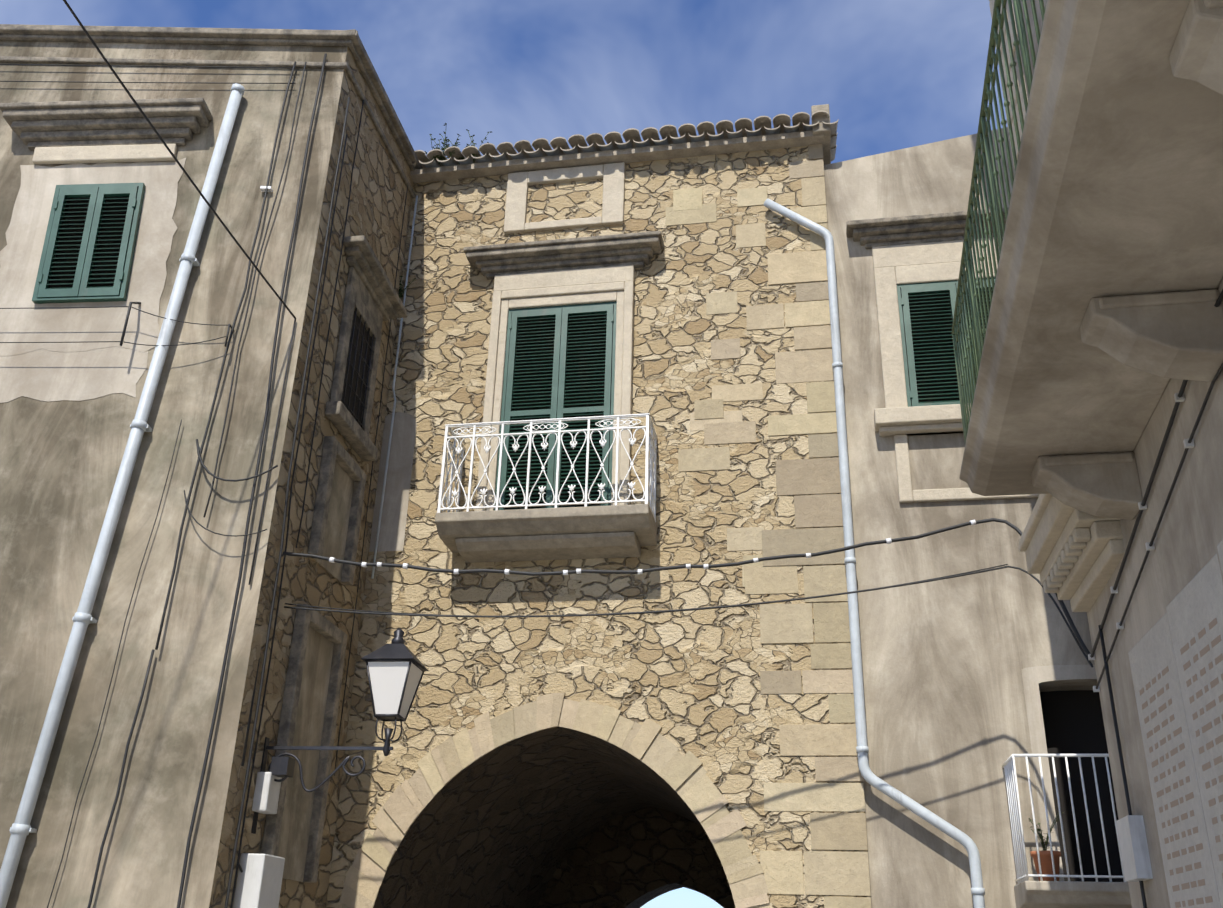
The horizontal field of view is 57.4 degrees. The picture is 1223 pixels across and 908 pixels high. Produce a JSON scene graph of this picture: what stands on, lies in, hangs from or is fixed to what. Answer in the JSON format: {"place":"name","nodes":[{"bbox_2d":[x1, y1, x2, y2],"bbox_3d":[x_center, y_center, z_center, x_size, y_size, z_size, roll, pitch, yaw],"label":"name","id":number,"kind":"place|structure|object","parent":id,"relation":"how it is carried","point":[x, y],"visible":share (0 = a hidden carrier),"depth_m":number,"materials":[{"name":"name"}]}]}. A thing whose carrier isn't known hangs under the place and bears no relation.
{"place":"outdoors","nodes":[
{"label":"outdoors","id":0,"kind":"place"},
{"bbox_2d":[0,0,1007,907],"label":"sky","id":1,"kind":"structure","parent":0,"point":[893,75],"materials":[{"name":"blue"}]},
{"bbox_2d":[989,0,1027,168],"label":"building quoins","id":2,"kind":"object","parent":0,"point":[991,4],"visible":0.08,"depth_m":9.88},
{"bbox_2d":[1006,0,1222,907],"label":"building walls","id":3,"kind":"structure","parent":0,"point":[1188,539],"depth_m":6.38,"materials":[{"name":"grey paint"}]},
{"bbox_2d":[63,0,1092,765],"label":"overhead cables","id":4,"kind":"object","parent":3,"relation":"attached to","point":[1075,634],"visible":0.88,"depth_m":9.24,"materials":[{"name":"black plastic"}]},
{"bbox_2d":[329,520,975,574],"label":"cable clips","id":5,"kind":"object","parent":4,"relation":"attached to","point":[578,571],"visible":0.94,"depth_m":9.31,"materials":[{"name":"white plastic"}]},
{"bbox_2d":[1018,494,1124,611],"bbox_3d":[3.206,0.636,7.747,0.470,0.580,1.438,-3,-25,10],"label":"bracket","id":6,"kind":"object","parent":3,"relation":"attached to","point":[1074,556],"depth_m":7.60,"materials":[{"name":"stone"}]},
{"bbox_2d":[959,0,1222,519],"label":"balcony slab","id":7,"kind":"structure","parent":3,"relation":"attached to","point":[1105,323],"depth_m":4.85,"materials":[{"name":"paint"}]},
{"bbox_2d":[952,0,1046,443],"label":"balcony railing","id":8,"kind":"object","parent":7,"relation":"on","point":[966,277],"visible":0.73,"depth_m":5.73,"materials":[{"name":"green metal"}]},
{"bbox_2d":[1088,393,1194,881],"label":"wall clips","id":9,"kind":"object","parent":3,"relation":"attached to","point":[1135,857],"visible":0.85,"depth_m":6.95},
{"bbox_2d":[1090,289,1222,907],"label":"wall cables","id":10,"kind":"object","parent":3,"relation":"attached to","point":[1154,471],"depth_m":6.70,"materials":[{"name":"black rubber"}]},
{"bbox_2d":[1128,540,1222,907],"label":"wall plaques","id":11,"kind":"object","parent":3,"relation":"attached to","point":[1194,607],"depth_m":5.88,"materials":[{"name":"stone"}]},
{"bbox_2d":[1139,618,1222,907],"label":"plaque inscription","id":12,"kind":"object","parent":11,"relation":"attached to","point":[1209,706],"visible":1,"depth_m":5.92,"materials":[{"name":"beige paint"}]},
{"label":"street ground","id":13,"kind":"structure","parent":0,"visible":0},
{"bbox_2d":[0,40,413,907],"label":"building walls","id":14,"kind":"structure","parent":13,"relation":"on","point":[60,462],"depth_m":9.48,"materials":[{"name":"beige paint"}]},
{"bbox_2d":[32,183,145,303],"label":"window shutters","id":15,"kind":"object","parent":14,"relation":"attached to","point":[81,290],"depth_m":10.36,"materials":[{"name":"green wood"}]},
{"bbox_2d":[0,158,185,402],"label":"plaster patch","id":16,"kind":"object","parent":14,"relation":"attached to","point":[48,372],"visible":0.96,"depth_m":10.14,"materials":[{"name":"beige paint"}]},
{"bbox_2d":[49,197,142,302],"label":"louvers","id":17,"kind":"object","parent":14,"relation":"attached to","point":[73,210],"depth_m":10.43,"materials":[{"name":"black"}]},
{"bbox_2d":[32,144,176,164],"bbox_3d":[-4.911,-2.909,10.836,1.373,0.256,0.056,1,-24,1],"label":"frieze window","id":18,"kind":"structure","parent":14,"relation":"attached to","point":[103,154],"depth_m":10.80,"materials":[{"name":"stone"}]},
{"bbox_2d":[0,98,212,149],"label":"window cornice","id":19,"kind":"structure","parent":14,"relation":"attached to","point":[176,121],"depth_m":10.81,"materials":[{"name":"stone"}]},
{"bbox_2d":[0,83,244,907],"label":"drain pipe","id":20,"kind":"object","parent":14,"relation":"attached to","point":[21,829],"visible":1,"depth_m":9.16,"materials":[{"name":"silver metal"}]},
{"bbox_2d":[0,53,326,907],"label":"wall cables","id":21,"kind":"object","parent":14,"relation":"attached to","point":[228,341],"visible":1,"depth_m":9.55,"materials":[{"name":"black rubber"}]},
{"bbox_2d":[0,24,358,67],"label":"cornice","id":22,"kind":"structure","parent":14,"relation":"attached to","point":[179,35],"depth_m":11.38,"materials":[{"name":"beige stone"}]},
{"bbox_2d":[233,772,284,907],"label":"utility boxes","id":23,"kind":"object","parent":14,"relation":"attached to","point":[259,880],"visible":0.96,"depth_m":8.60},
{"bbox_2d":[260,186,272,191],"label":"facade cable clips","id":24,"kind":"object","parent":14,"relation":"attached to","point":[263,188],"visible":0.79,"depth_m":10.64,"materials":[{"name":"white plastic"}]},
{"bbox_2d":[277,461,353,881],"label":"wall panels","id":25,"kind":"object","parent":14,"relation":"attached to","point":[295,827],"visible":0.71,"depth_m":9.96,"materials":[{"name":"paint"}]},
{"bbox_2d":[224,97,407,907],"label":"wall cables","id":26,"kind":"object","parent":14,"relation":"attached to","point":[275,585],"visible":0.96,"depth_m":9.87,"materials":[{"name":"black plastic"}]},
{"bbox_2d":[260,235,407,882],"bbox_3d":[-2.547,0.841,10.555,0.230,5.950,1.470,-2,-24,7],"label":"window surround","id":27,"kind":"object","parent":14,"relation":"attached to","point":[372,296],"visible":0.79,"depth_m":10.53,"materials":[{"name":"stone"}]},
{"bbox_2d":[341,308,373,427],"bbox_3d":[-2.564,-0.821,11.311,0.018,1.200,0.670,-2,-24,7],"label":"window grille","id":28,"kind":"object","parent":27,"relation":"attached to","point":[358,375],"visible":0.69,"depth_m":11.31,"materials":[{"name":"metal"}]},
{"bbox_2d":[251,628,428,833],"bbox_3d":[-2.188,2.220,9.053,1.244,1.643,0.448,-2,-24,7],"label":"street lamp","id":29,"kind":"object","parent":14,"relation":"attached to","point":[396,668],"visible":0.98,"depth_m":9.01,"materials":[{"name":"metal"}]},
{"bbox_2d":[341,311,371,425],"bbox_3d":[-2.607,-0.820,11.317,0.013,1.200,0.670,-2,-24,7],"label":"dark window","id":30,"kind":"structure","parent":14,"relation":"attached to","point":[356,369],"depth_m":11.40,"materials":[{"name":"black glass"}]},
{"bbox_2d":[344,29,422,197],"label":"cornice","id":31,"kind":"structure","parent":14,"relation":"attached to","point":[370,76],"depth_m":12.26,"materials":[{"name":"beige stone"}]},
{"bbox_2d":[371,195,417,578],"bbox_3d":[-2.390,-0.912,12.439,0.063,4.800,0.026,-3,-25,10],"label":"drainpipe","id":32,"kind":"object","parent":14,"relation":"attached to","point":[392,420],"visible":0.86,"depth_m":12.28,"materials":[{"name":"grey metal"}]},
{"bbox_2d":[326,146,869,907],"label":"stone wall","id":33,"kind":"structure","parent":13,"relation":"on","point":[556,816],"depth_m":11.45,"materials":[{"name":"stone"}]},
{"bbox_2d":[369,412,416,551],"bbox_3d":[-2.350,0.276,11.919,0.440,1.610,0.001,-3,-25,10],"label":"tower niche plaster","id":34,"kind":"object","parent":33,"relation":"attached to","point":[395,509],"visible":0.75,"depth_m":11.89,"materials":[{"name":"grey paint"}]},
{"bbox_2d":[435,504,656,562],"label":"balcony slab","id":35,"kind":"structure","parent":33,"relation":"attached to","point":[611,531],"depth_m":10.89,"materials":[{"name":"beige stone"}]},
{"bbox_2d":[475,162,634,510],"bbox_3d":[-0.546,-1.297,12.284,1.600,4.530,0.200,-3,-25,10],"label":"tower window","id":36,"kind":"structure","parent":33,"relation":"attached to","point":[568,287],"depth_m":12.25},
{"bbox_2d":[494,301,616,509],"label":"tower shutters","id":37,"kind":"object","parent":36,"relation":"attached to","point":[562,314],"visible":0.77,"depth_m":11.94,"materials":[{"name":"green wood"}]},
{"bbox_2d":[463,231,663,279],"bbox_3d":[-0.547,-2.217,12.543,2.260,0.280,0.292,-3,-25,10],"label":"door cornice","id":38,"kind":"structure","parent":33,"relation":"attached to","point":[636,250],"depth_m":12.50,"materials":[{"name":"grey stone"}]},
{"bbox_2d":[407,110,837,182],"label":"tower eave tiles","id":39,"kind":"object","parent":33,"relation":"on","point":[688,142],"visible":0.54,"depth_m":13.04,"materials":[{"name":"brown ceramic"}]},
{"bbox_2d":[665,144,871,907],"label":"stone quoins","id":40,"kind":"object","parent":33,"relation":"attached to","point":[836,873],"visible":0.77,"depth_m":10.83,"materials":[{"name":"beige stone"}]},
{"bbox_2d":[811,104,830,164],"bbox_3d":[2.488,-3.506,13.240,0.200,0.380,1.420,-3,-25,10],"label":"tower roof coping","id":41,"kind":"object","parent":33,"relation":"on","point":[820,127],"visible":0.44,"depth_m":12.62,"materials":[{"name":"beige stone"}]},
{"bbox_2d":[764,198,984,907],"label":"drain pipe","id":42,"kind":"object","parent":33,"relation":"attached to","point":[928,816],"visible":1,"depth_m":10.39,"materials":[{"name":"grey metal"}]},
{"bbox_2d":[824,127,1097,907],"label":"plaster wall","id":43,"kind":"structure","parent":13,"relation":"on","point":[945,662],"depth_m":10.31,"materials":[{"name":"beige paint"}]},
{"bbox_2d":[846,207,1008,248],"bbox_3d":[3.614,-2.417,11.921,2.160,0.230,0.242,-3,-25,10],"label":"window cornice","id":44,"kind":"structure","parent":43,"relation":"attached to","point":[902,230],"depth_m":11.97,"materials":[{"name":"grey stone"}]},
{"bbox_2d":[897,278,994,406],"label":"window shutters","id":45,"kind":"object","parent":43,"relation":"attached to","point":[909,290],"depth_m":11.54,"materials":[{"name":"green wood"}]},
{"bbox_2d":[872,237,1039,502],"bbox_3d":[3.575,-0.950,11.282,1.880,2.970,0.200,-3,-25,10],"label":"window stone","id":46,"kind":"object","parent":43,"relation":"attached to","point":[897,417],"depth_m":11.49,"materials":[{"name":"beige stone"}]},
{"bbox_2d":[1021,664,1096,880],"bbox_3d":[4.206,2.724,9.590,1.100,1.855,0.001,-3,-25,10],"label":"door surround","id":47,"kind":"object","parent":43,"relation":"attached to","point":[1033,677],"visible":0.41,"depth_m":9.84,"materials":[{"name":"beige stone"}]},
{"bbox_2d":[1002,754,1124,883],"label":"balcony railing","id":48,"kind":"object","parent":43,"relation":"attached to","point":[1009,767],"depth_m":9.05,"materials":[{"name":"white metal"}]},
{"bbox_2d":[1014,881,1131,907],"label":"balcony slab","id":49,"kind":"structure","parent":43,"relation":"attached to","point":[1054,894],"depth_m":8.76,"materials":[{"name":"beige concrete"}]},
{"bbox_2d":[1030,850,1060,880],"bbox_3d":[3.515,3.332,9.009,0.236,0.235,0.230,-3,-25,10],"label":"flower pot","id":50,"kind":"object","parent":49,"relation":"on","point":[1046,863],"visible":0.79,"depth_m":8.95,"materials":[{"name":"brown ceramic"}]},
{"bbox_2d":[1029,812,1063,849],"bbox_3d":[3.570,3.090,9.119,0.289,0.332,0.226,-10,-27,24],"label":"pot plant","id":51,"kind":"object","parent":50,"relation":"on","point":[1040,838],"visible":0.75,"depth_m":9.10,"materials":[{"name":"green plant"}]},
{"bbox_2d":[1040,690,1123,881],"bbox_3d":[4.291,2.905,10.028,1.040,2.290,0.050,-3,-25,10],"label":"doorway","id":52,"kind":"structure","parent":43,"relation":"attached to","point":[1073,721],"depth_m":10.01,"materials":[{"name":"black"}]},
{"bbox_3d":[0.216,-3.162,16.053,5.470,1.300,4.500,-3,-25,10],"label":"tower","id":53,"kind":"object","parent":13,"relation":"on","visible":0},
{"bbox_2d":[398,123,491,297],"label":"roof weeds","id":54,"kind":"object","parent":53,"relation":"attached to","point":[400,293],"visible":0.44,"depth_m":13.50,"materials":[{"name":"green plant"}]},
{"bbox_2d":[437,413,657,521],"bbox_3d":[-0.624,0.208,11.289,2.110,0.966,0.585,-3,-25,10],"label":"balcony railing","id":55,"kind":"object","parent":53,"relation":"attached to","point":[649,494],"visible":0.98,"depth_m":11.09,"materials":[{"name":"white metal"}]},
{"bbox_2d":[339,693,772,907],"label":"arch voussoirs","id":56,"kind":"object","parent":53,"relation":"attached to","point":[700,794],"visible":0.96,"depth_m":10.34,"materials":[{"name":"stone"}]}
]}

